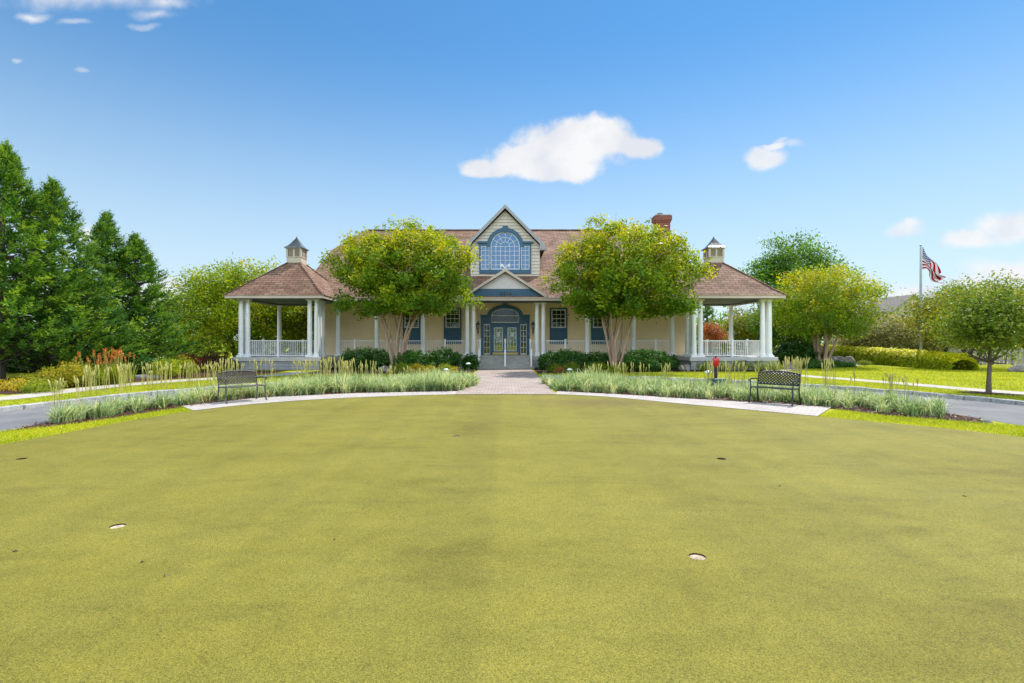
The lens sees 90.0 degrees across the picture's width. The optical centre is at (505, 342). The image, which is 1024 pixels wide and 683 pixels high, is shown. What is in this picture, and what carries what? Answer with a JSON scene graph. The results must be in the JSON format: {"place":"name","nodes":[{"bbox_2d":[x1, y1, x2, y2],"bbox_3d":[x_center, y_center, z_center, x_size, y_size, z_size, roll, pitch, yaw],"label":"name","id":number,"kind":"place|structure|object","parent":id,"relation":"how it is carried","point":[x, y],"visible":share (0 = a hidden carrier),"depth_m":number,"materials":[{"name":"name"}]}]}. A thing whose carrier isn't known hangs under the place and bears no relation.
{"place":"outdoors","nodes":[
{"label":"outdoors","id":0,"kind":"place"},
{"bbox_2d":[0,372,308,400],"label":"sidewalk","id":1,"kind":"structure","parent":0,"point":[29,395],"depth_m":18.14,"materials":[{"name":"concrete"}]},
{"bbox_2d":[184,391,456,409],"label":"arc path","id":2,"kind":"structure","parent":0,"point":[255,401],"depth_m":15.41,"materials":[{"name":"grey concrete"}]},
{"bbox_2d":[216,370,266,403],"bbox_3d":[-7.430,1.233,14.457,0.640,0.890,1.164,0,0,37],"label":"garden bench","id":3,"kind":"object","parent":2,"relation":"on","point":[223,379],"visible":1,"depth_m":14.57,"materials":[{"name":"brown metal"}]},
{"bbox_2d":[0,343,1023,443],"bbox_3d":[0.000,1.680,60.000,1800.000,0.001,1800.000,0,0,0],"label":"ground","id":4,"kind":"structure","parent":0,"point":[14,374],"depth_m":20.91,"materials":[{"name":"plant"}]},
{"bbox_2d":[6,344,63,373],"bbox_3d":[-28.015,0.553,29.146,6.715,2.557,5.596,0,0,-20],"label":"shrub","id":5,"kind":"object","parent":4,"relation":"on","point":[10,369],"visible":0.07,"depth_m":27.78,"materials":[{"name":"green plant"}]},
{"bbox_2d":[0,406,192,443],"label":"lawn grass","id":6,"kind":"structure","parent":4,"relation":"on","point":[14,434],"depth_m":9.98,"materials":[{"name":"green plant"}]},
{"bbox_2d":[66,210,170,365],"bbox_3d":[-22.649,-2.933,29.106,6.269,9.435,6.193,0,0,0],"label":"cypress tree","id":7,"kind":"object","parent":4,"relation":"on","point":[105,230],"visible":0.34,"depth_m":28.70,"materials":[{"name":"green plant"}]},
{"bbox_2d":[73,231,206,366],"bbox_3d":[-21.487,-2.361,29.823,7.485,8.291,7.436,0,0,-25],"label":"cypress tree","id":8,"kind":"object","parent":4,"relation":"on","point":[136,251],"visible":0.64,"depth_m":29.48,"materials":[{"name":"green plant"}]},
{"bbox_2d":[0,371,283,394],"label":"mulch bed","id":9,"kind":"object","parent":4,"relation":"on","point":[5,392],"visible":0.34,"depth_m":24.39,"materials":[{"name":"brown soil"}]},
{"bbox_2d":[0,376,44,390],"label":"shrub","id":10,"kind":"object","parent":9,"relation":"on","point":[6,386],"visible":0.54,"depth_m":17.79,"materials":[{"name":"yellow plant"}]},
{"bbox_2d":[9,371,51,387],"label":"shrub","id":11,"kind":"object","parent":9,"relation":"on","point":[36,377],"visible":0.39,"depth_m":18.26,"materials":[{"name":"yellow plant"}]},
{"bbox_2d":[12,377,67,393],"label":"shrub","id":12,"kind":"object","parent":9,"relation":"on","point":[36,387],"visible":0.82,"depth_m":16.96,"materials":[{"name":"green plant"}]},
{"bbox_2d":[29,364,74,387],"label":"shrub","id":13,"kind":"object","parent":9,"relation":"on","point":[53,374],"visible":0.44,"depth_m":18.77,"materials":[{"name":"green plant"}]},
{"bbox_2d":[0,137,115,380],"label":"cypress tree","id":14,"kind":"object","parent":9,"relation":"on","point":[13,207],"visible":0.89,"depth_m":22.30,"materials":[{"name":"green plant"}]},
{"bbox_2d":[45,359,99,387],"bbox_3d":[-16.453,1.177,19.305,1.869,1.190,1.751,0,0,0],"label":"shrub","id":15,"kind":"object","parent":9,"relation":"on","point":[71,367],"visible":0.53,"depth_m":19.11,"materials":[{"name":"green plant"}]},
{"bbox_2d":[0,174,152,376],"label":"cypress tree","id":16,"kind":"object","parent":9,"relation":"on","point":[53,188],"visible":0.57,"depth_m":24.17,"materials":[{"name":"green plant"}]},
{"bbox_2d":[6,273,149,374],"bbox_3d":[-22.047,-1.138,26.200,6.212,5.848,6.080,0,0,0],"label":"cypress tree","id":17,"kind":"object","parent":9,"relation":"on","point":[113,345],"visible":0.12,"depth_m":25.81,"materials":[{"name":"green plant"}]},
{"bbox_2d":[62,365,105,386],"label":"shrub","id":18,"kind":"object","parent":9,"relation":"on","point":[102,378],"visible":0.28,"depth_m":19.56,"materials":[{"name":"green plant"}]},
{"bbox_2d":[73,353,112,386],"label":"flower clump","id":19,"kind":"object","parent":9,"relation":"on","point":[99,363],"visible":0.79,"depth_m":19.79,"materials":[{"name":"plant"}]},
{"bbox_2d":[77,347,133,384],"bbox_3d":[-15.975,0.928,20.401,1.353,1.504,1.800,0,0,43],"label":"flower clump","id":20,"kind":"object","parent":9,"relation":"on","point":[112,365],"visible":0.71,"depth_m":20.42,"materials":[{"name":"plant"}]},
{"bbox_2d":[103,349,137,383],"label":"flower clump","id":21,"kind":"object","parent":9,"relation":"on","point":[117,362],"visible":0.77,"depth_m":20.65,"materials":[{"name":"plant"}]},
{"bbox_2d":[100,355,180,374],"bbox_3d":[-19.569,1.275,27.667,4.075,1.312,3.226,0,0,0],"label":"shrub","id":22,"kind":"object","parent":9,"relation":"on","point":[139,360],"visible":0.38,"depth_m":26.82,"materials":[{"name":"green plant"}]},
{"bbox_2d":[149,356,183,377],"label":"shrub","id":23,"kind":"object","parent":9,"relation":"on","point":[175,370],"visible":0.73,"depth_m":24.23,"materials":[{"name":"green plant"}]},
{"bbox_2d":[170,353,198,375],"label":"shrub","id":24,"kind":"object","parent":9,"relation":"on","point":[185,369],"visible":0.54,"depth_m":25.15,"materials":[{"name":"green plant"}]},
{"bbox_2d":[150,323,196,357],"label":"shrub","id":25,"kind":"object","parent":4,"relation":"on","point":[178,342],"visible":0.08,"depth_m":43.80,"materials":[{"name":"green plant"}]},
{"bbox_2d":[175,353,206,370],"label":"shrub","id":26,"kind":"object","parent":4,"relation":"on","point":[196,361],"visible":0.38,"depth_m":29.94,"materials":[{"name":"green plant"}]},
{"bbox_2d":[175,328,237,361],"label":"shrub","id":27,"kind":"object","parent":4,"relation":"on","point":[209,343],"visible":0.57,"depth_m":40.88,"materials":[{"name":"green plant"}]},
{"bbox_2d":[197,350,227,369],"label":"shrub","id":28,"kind":"object","parent":4,"relation":"on","point":[212,357],"visible":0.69,"depth_m":30.41,"materials":[{"name":"purple plant"}]},
{"bbox_2d":[143,252,314,355],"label":"yellow green tree","id":29,"kind":"object","parent":4,"relation":"on","point":[203,297],"visible":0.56,"depth_m":41.77,"materials":[{"name":"green plant"}]},
{"bbox_2d":[11,390,457,430],"bbox_3d":[-5.956,1.672,16.081,13.968,0.001,4.315,0,0,-45],"label":"mulch bed","id":30,"kind":"object","parent":4,"relation":"on","point":[118,415],"visible":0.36,"depth_m":12.38,"materials":[{"name":"brown soil"}]},
{"bbox_2d":[48,357,421,408],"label":"seed stalks","id":31,"kind":"object","parent":30,"relation":"on","point":[124,379],"visible":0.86,"depth_m":18.98,"materials":[{"name":"plant"}]},
{"bbox_2d":[33,364,483,422],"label":"ornamental grass","id":32,"kind":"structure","parent":30,"relation":"on","point":[434,380],"depth_m":16.16,"materials":[{"name":"green plant"}]},
{"bbox_2d":[0,373,473,405],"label":"lawn grass","id":33,"kind":"structure","parent":4,"relation":"on","point":[68,396],"depth_m":18.10,"materials":[{"name":"green plant"}]},
{"bbox_2d":[233,337,287,356],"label":"shrub","id":34,"kind":"object","parent":4,"relation":"on","point":[235,352],"visible":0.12,"depth_m":42.40,"materials":[{"name":"green plant"}]},
{"bbox_2d":[263,305,313,351],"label":"yellow green tree","id":35,"kind":"object","parent":4,"relation":"on","point":[303,320],"visible":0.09,"depth_m":43.76,"materials":[{"name":"green plant"}]},
{"bbox_2d":[275,335,313,354],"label":"shrub","id":36,"kind":"object","parent":4,"relation":"on","point":[293,347],"visible":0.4,"depth_m":42.96,"materials":[{"name":"green plant"}]},
{"bbox_2d":[306,368,476,373],"bbox_3d":[-9.475,1.674,30.450,15.450,0.001,6.900,0,0,0],"label":"mulch bed","id":37,"kind":"object","parent":4,"relation":"on","point":[368,371],"visible":0.12,"depth_m":29.41,"materials":[{"name":"brown soil"}]},
{"bbox_2d":[219,357,240,369],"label":"shrub","id":38,"kind":"object","parent":37,"relation":"on","point":[234,367],"visible":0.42,"depth_m":30.80,"materials":[{"name":"green plant"}]},
{"bbox_2d":[335,346,394,370],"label":"shrub","id":39,"kind":"object","parent":37,"relation":"on","point":[376,355],"visible":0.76,"depth_m":30.49,"materials":[{"name":"green plant"}]},
{"bbox_2d":[317,214,486,371],"bbox_3d":[-5.659,-2.908,29.634,9.652,9.416,7.650,0,0,0],"label":"crape myrtle","id":40,"kind":"object","parent":37,"relation":"on","point":[382,275],"visible":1,"depth_m":28.31,"materials":[{"name":"green plant"}]},
{"bbox_2d":[389,362,415,372],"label":"shrub","id":41,"kind":"object","parent":37,"relation":"on","point":[402,369],"visible":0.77,"depth_m":27.78,"materials":[{"name":"green plant"}]},
{"bbox_2d":[388,349,437,368],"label":"shrub","id":42,"kind":"object","parent":37,"relation":"on","point":[415,357],"visible":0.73,"depth_m":29.42,"materials":[{"name":"green plant"}]},
{"bbox_2d":[407,362,431,372],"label":"shrub","id":43,"kind":"object","parent":37,"relation":"on","point":[422,367],"visible":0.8,"depth_m":27.84,"materials":[{"name":"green plant"}]},
{"bbox_2d":[423,346,463,368],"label":"shrub","id":44,"kind":"object","parent":37,"relation":"on","point":[440,357],"visible":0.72,"depth_m":30.55,"materials":[{"name":"green plant"}]},
{"bbox_2d":[459,352,481,369],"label":"shrub","id":45,"kind":"object","parent":37,"relation":"on","point":[470,359],"visible":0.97,"depth_m":31.28,"materials":[{"name":"green plant"}]},
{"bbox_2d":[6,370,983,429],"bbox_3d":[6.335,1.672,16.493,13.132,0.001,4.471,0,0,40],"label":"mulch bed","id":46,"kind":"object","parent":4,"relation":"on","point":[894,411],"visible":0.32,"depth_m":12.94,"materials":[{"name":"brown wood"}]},
{"bbox_2d":[713,356,718,377],"bbox_3d":[7.132,1.068,17.332,0.204,1.224,0.201,0,0,32],"label":"hooded post","id":47,"kind":"object","parent":46,"relation":"on","point":[715,362],"visible":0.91,"depth_m":17.29,"materials":[{"name":"red metal"}]},
{"bbox_2d":[708,378,725,386],"bbox_3d":[7.077,1.515,17.112,0.450,0.610,0.355,0,0,0],"label":"utility box","id":48,"kind":"object","parent":46,"relation":"on","point":[713,381],"visible":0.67,"depth_m":16.95,"materials":[{"name":"green metal"}]},
{"bbox_2d":[539,366,958,417],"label":"ornamental grass","id":49,"kind":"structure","parent":46,"relation":"on","point":[686,388],"depth_m":15.43,"materials":[{"name":"green plant"}]},
{"bbox_2d":[584,356,918,405],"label":"seed stalks","id":50,"kind":"object","parent":46,"relation":"on","point":[800,363],"visible":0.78,"depth_m":17.10,"materials":[{"name":"plant"}]},
{"bbox_2d":[455,369,554,393],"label":"brick walkway","id":51,"kind":"structure","parent":4,"relation":"on","point":[510,381],"depth_m":20.61,"materials":[{"name":"brick"}]},
{"bbox_2d":[223,205,786,369],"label":"clubhouse","id":52,"kind":"structure","parent":4,"relation":"on","point":[520,322],"depth_m":35.92},
{"bbox_2d":[403,315,420,343],"bbox_3d":[-6.650,-1.170,36.448,1.260,2.580,0.145,0,0,0],"label":"window","id":53,"kind":"structure","parent":52,"relation":"in","point":[415,334],"depth_m":36.45,"materials":[{"name":"blue paint"}]},
{"bbox_2d":[444,308,461,343],"bbox_3d":[-3.740,-1.170,36.448,1.260,2.580,0.145,0,0,0],"label":"window","id":54,"kind":"structure","parent":52,"relation":"in","point":[452,322],"depth_m":36.45,"materials":[{"name":"white paint"}]},
{"bbox_2d":[492,326,504,354],"bbox_3d":[-0.488,-0.145,36.409,0.953,2.060,0.082,0,0,0],"label":"door","id":55,"kind":"structure","parent":52,"relation":"in","point":[498,332],"depth_m":36.39,"materials":[{"name":"white paint"}]},
{"bbox_2d":[477,225,532,272],"bbox_3d":[0.000,-6.582,36.305,3.960,3.372,0.190,0,0,0],"label":"arched window","id":56,"kind":"structure","parent":52,"relation":"in","point":[505,246],"depth_m":36.37,"materials":[{"name":"glass"}]},
{"bbox_2d":[505,326,518,354],"bbox_3d":[0.488,-0.145,36.378,0.953,2.060,0.144,0,0,0],"label":"door","id":57,"kind":"structure","parent":52,"relation":"in","point":[511,332],"depth_m":36.39,"materials":[{"name":"white paint"}]},
{"bbox_2d":[550,308,566,343],"bbox_3d":[3.800,-1.170,36.448,1.260,2.580,0.145,0,0,0],"label":"window","id":58,"kind":"structure","parent":52,"relation":"in","point":[558,316],"depth_m":36.45,"materials":[{"name":"blue paint"}]},
{"bbox_2d":[591,317,608,343],"bbox_3d":[6.750,-1.170,36.448,1.260,2.580,0.145,0,0,0],"label":"window","id":59,"kind":"structure","parent":52,"relation":"in","point":[597,332],"depth_m":36.45,"materials":[{"name":"white paint"}]},
{"bbox_2d":[0,394,1023,682],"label":"putting green","id":60,"kind":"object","parent":4,"relation":"on","point":[530,538],"visible":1,"depth_m":4.18,"materials":[{"name":"green plant"}]},
{"bbox_2d":[689,553,705,559],"bbox_3d":[1.498,1.692,3.989,0.130,0.047,0.130,0,0,0],"label":"golf cup","id":61,"kind":"object","parent":60,"relation":"in","point":[697,556],"visible":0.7,"depth_m":4.04,"materials":[{"name":"white plastic"}]},
{"bbox_2d":[23,297,1015,350],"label":"woods","id":62,"kind":"object","parent":4,"relation":"on","point":[724,313],"depth_m":104.00,"materials":[{"name":"green wood"}]},
{"bbox_2d":[534,368,795,373],"bbox_3d":[9.575,1.674,30.650,15.650,0.001,6.500,0,0,0],"label":"mulch bed","id":63,"kind":"object","parent":4,"relation":"on","point":[538,371],"visible":0.21,"depth_m":29.41,"materials":[{"name":"brown soil"}]},
{"bbox_2d":[536,349,555,369],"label":"shrub","id":64,"kind":"object","parent":63,"relation":"on","point":[544,357],"visible":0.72,"depth_m":31.20,"materials":[{"name":"green plant"}]},
{"bbox_2d":[545,362,561,371],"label":"shrub","id":65,"kind":"object","parent":63,"relation":"on","point":[554,368],"visible":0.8,"depth_m":28.88,"materials":[{"name":"green plant"}]},
{"bbox_2d":[546,348,595,370],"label":"shrub","id":66,"kind":"object","parent":63,"relation":"on","point":[564,356],"visible":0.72,"depth_m":30.42,"materials":[{"name":"green plant"}]},
{"bbox_2d":[562,360,579,371],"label":"shrub","id":67,"kind":"object","parent":63,"relation":"on","point":[573,365],"visible":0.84,"depth_m":28.89,"materials":[{"name":"green plant"}]},
{"bbox_2d":[584,361,607,372],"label":"shrub","id":68,"kind":"object","parent":63,"relation":"on","point":[597,363],"visible":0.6,"depth_m":28.28,"materials":[{"name":"green plant"}]},
{"bbox_2d":[582,350,617,370],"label":"shrub","id":69,"kind":"object","parent":63,"relation":"on","point":[603,358],"visible":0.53,"depth_m":30.31,"materials":[{"name":"green plant"}]},
{"bbox_2d":[605,363,629,372],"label":"shrub","id":70,"kind":"object","parent":63,"relation":"on","point":[611,369],"visible":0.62,"depth_m":28.20,"materials":[{"name":"green plant"}]},
{"bbox_2d":[539,212,719,367],"bbox_3d":[6.920,-2.883,29.839,10.059,9.365,7.904,0,0,0],"label":"crape myrtle","id":71,"kind":"object","parent":63,"relation":"on","point":[608,287],"visible":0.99,"depth_m":28.20,"materials":[{"name":"green plant"}]},
{"bbox_2d":[617,348,674,371],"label":"shrub","id":72,"kind":"object","parent":63,"relation":"on","point":[647,357],"visible":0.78,"depth_m":29.44,"materials":[{"name":"green plant"}]},
{"bbox_2d":[660,353,681,369],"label":"shrub","id":73,"kind":"object","parent":63,"relation":"on","point":[676,363],"visible":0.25,"depth_m":31.35,"materials":[{"name":"green plant"}]},
{"bbox_2d":[678,364,689,370],"bbox_3d":[10.492,1.553,30.000,0.719,0.559,0.598,0,0,0],"label":"boulder","id":74,"kind":"object","parent":63,"relation":"on","point":[686,367],"visible":0.72,"depth_m":29.78,"materials":[{"name":"grey stone"}]},
{"bbox_2d":[730,360,753,370],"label":"shrub","id":75,"kind":"object","parent":63,"relation":"on","point":[740,367],"visible":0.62,"depth_m":30.09,"materials":[{"name":"green plant"}]},
{"bbox_2d":[749,358,769,370],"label":"shrub","id":76,"kind":"object","parent":63,"relation":"on","point":[763,366],"visible":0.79,"depth_m":30.11,"materials":[{"name":"green plant"}]},
{"bbox_2d":[761,360,783,370],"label":"shrub","id":77,"kind":"object","parent":63,"relation":"on","point":[774,367],"visible":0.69,"depth_m":30.05,"materials":[{"name":"green plant"}]},
{"bbox_2d":[696,320,728,352],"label":"red maple","id":78,"kind":"object","parent":4,"relation":"on","point":[713,330],"visible":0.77,"depth_m":43.54,"materials":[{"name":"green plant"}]},
{"bbox_2d":[696,306,728,350],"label":"fir tree","id":79,"kind":"object","parent":4,"relation":"on","point":[706,312],"visible":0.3,"depth_m":55.61,"materials":[{"name":"green plant"}]},
{"bbox_2d":[707,304,783,352],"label":"yellow green tree","id":80,"kind":"object","parent":4,"relation":"on","point":[739,327],"visible":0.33,"depth_m":47.43,"materials":[{"name":"green plant"}]},
{"bbox_2d":[539,371,1023,400],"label":"lawn grass","id":81,"kind":"structure","parent":4,"relation":"on","point":[749,375],"depth_m":21.50,"materials":[{"name":"green plant"}]},
{"bbox_2d":[736,284,831,353],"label":"dense tree","id":82,"kind":"object","parent":4,"relation":"on","point":[775,336],"visible":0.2,"depth_m":41.39,"materials":[{"name":"green plant"}]},
{"bbox_2d":[738,227,865,335],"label":"maple tree","id":83,"kind":"object","parent":4,"relation":"on","point":[778,263],"visible":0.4,"depth_m":52.48,"materials":[{"name":"green plant"}]},
{"bbox_2d":[756,257,911,361],"bbox_3d":[22.235,-2.075,35.550,8.874,7.775,7.063,0,0,0],"label":"crape myrtle","id":84,"kind":"object","parent":4,"relation":"on","point":[838,303],"visible":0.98,"depth_m":34.45,"materials":[{"name":"green plant"}]},
{"bbox_2d":[830,359,857,367],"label":"shrub","id":85,"kind":"object","parent":4,"relation":"on","point":[840,364],"visible":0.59,"depth_m":34.06,"materials":[{"name":"green plant"}]},
{"bbox_2d":[819,311,943,354],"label":"silver tree","id":86,"kind":"object","parent":4,"relation":"on","point":[893,338],"visible":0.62,"depth_m":41.21,"materials":[{"name":"green plant"}]},
{"bbox_2d":[862,294,918,346],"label":"distant house","id":87,"kind":"structure","parent":4,"relation":"on","point":[895,301],"depth_m":86.64,"materials":[{"name":"white paint"}]},
{"bbox_2d":[821,344,980,370],"bbox_3d":[28.080,0.987,37.873,3.358,1.710,15.023,0,0,0],"label":"clipped hedge","id":88,"kind":"object","parent":4,"relation":"on","point":[931,359],"visible":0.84,"depth_m":34.80,"materials":[{"name":"green plant"}]},
{"bbox_2d":[919,244,921,349],"bbox_3d":[29.220,-2.603,36.000,0.320,8.565,0.320,0,0,0],"label":"flagpole","id":89,"kind":"object","parent":4,"relation":"on","point":[920,298],"visible":0.58,"depth_m":35.95,"materials":[{"name":"metal"}]},
{"bbox_2d":[922,246,944,282],"bbox_3d":[30.067,-5.440,36.090,1.418,2.640,0.564,0,0,13],"label":"flag","id":90,"kind":"object","parent":89,"relation":"hanging from","point":[931,265],"visible":1,"depth_m":35.99,"materials":[{"name":"fabric"}]},
{"bbox_2d":[819,409,1023,436],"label":"lawn grass","id":91,"kind":"structure","parent":4,"relation":"on","point":[987,426],"depth_m":10.60,"materials":[{"name":"green plant"}]},
{"bbox_2d":[902,308,980,354],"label":"silver tree","id":92,"kind":"object","parent":4,"relation":"on","point":[940,348],"visible":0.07,"depth_m":40.95,"materials":[{"name":"green plant"}]},
{"bbox_2d":[902,281,984,349],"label":"maple tree","id":93,"kind":"object","parent":4,"relation":"on","point":[942,289],"visible":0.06,"depth_m":57.98,"materials":[{"name":"green plant"}]},
{"bbox_2d":[890,276,1023,362],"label":"weeping tree","id":94,"kind":"object","parent":4,"relation":"on","point":[934,309],"visible":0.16,"depth_m":33.24,"materials":[{"name":"green plant"}]},
{"bbox_2d":[912,267,1023,392],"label":"young tree","id":95,"kind":"object","parent":4,"relation":"on","point":[1000,326],"visible":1,"depth_m":16.70,"materials":[{"name":"green plant"}]},
{"bbox_2d":[948,347,1023,364],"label":"plank fence","id":96,"kind":"object","parent":4,"relation":"on","point":[1001,360],"visible":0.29,"depth_m":38.00,"materials":[{"name":"wood"}]},
{"bbox_2d":[956,391,1023,395],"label":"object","id":97,"kind":"object","parent":4,"relation":"on","point":[980,392],"visible":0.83,"depth_m":16.76,"materials":[{"name":"grey concrete"}]},
{"bbox_2d":[986,275,1023,359],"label":"yellow green tree","id":98,"kind":"object","parent":4,"relation":"on","point":[1013,299],"visible":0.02,"depth_m":49.97,"materials":[{"name":"green plant"}]},
{"bbox_2d":[1007,364,1023,371],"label":"boulder","id":99,"kind":"object","parent":4,"relation":"on","point":[1017,368],"visible":0.79,"depth_m":28.81,"materials":[{"name":"grey stone"}]},
{"label":"mulch bed","id":100,"kind":"structure","parent":4,"relation":"on","visible":0},
{"bbox_2d":[772,340,822,364],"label":"shrub","id":101,"kind":"object","parent":100,"relation":"on","point":[801,349],"visible":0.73,"depth_m":35.80,"materials":[{"name":"green plant"}]},
{"bbox_2d":[790,357,836,368],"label":"shrub","id":102,"kind":"object","parent":100,"relation":"on","point":[814,364],"visible":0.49,"depth_m":32.52,"materials":[{"name":"green plant"}]},
{"bbox_2d":[0,377,1023,431],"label":"road","id":103,"kind":"structure","parent":0,"point":[992,411],"depth_m":12.23,"materials":[{"name":"grey asphalt"}]},
{"bbox_2d":[0,375,1023,411],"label":"kerb","id":104,"kind":"structure","parent":103,"relation":"on","point":[145,393],"depth_m":15.23,"materials":[{"name":"concrete"}]},
{"bbox_2d":[0,0,1023,342],"label":"sky","id":105,"kind":"structure","parent":0,"point":[209,130],"materials":[{"name":"blue"}]},
{"bbox_2d":[556,391,830,415],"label":"arc path","id":106,"kind":"structure","parent":0,"point":[799,409],"depth_m":13.68,"materials":[{"name":"grey concrete"}]},
{"bbox_2d":[748,371,801,405],"bbox_3d":[7.330,1.231,13.928,0.641,0.894,1.164,0,0,-41],"label":"garden bench","id":107,"kind":"object","parent":106,"relation":"on","point":[785,373],"visible":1,"depth_m":14.04,"materials":[{"name":"black metal"}]},
{"bbox_2d":[765,364,1023,394],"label":"sidewalk","id":108,"kind":"structure","parent":0,"point":[963,388],"depth_m":19.82,"materials":[{"name":"concrete"}]},
{"bbox_2d":[791,365,1023,390],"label":"lawn grass","id":109,"kind":"structure","parent":0,"point":[928,371],"depth_m":25.80,"materials":[{"name":"green plant"}]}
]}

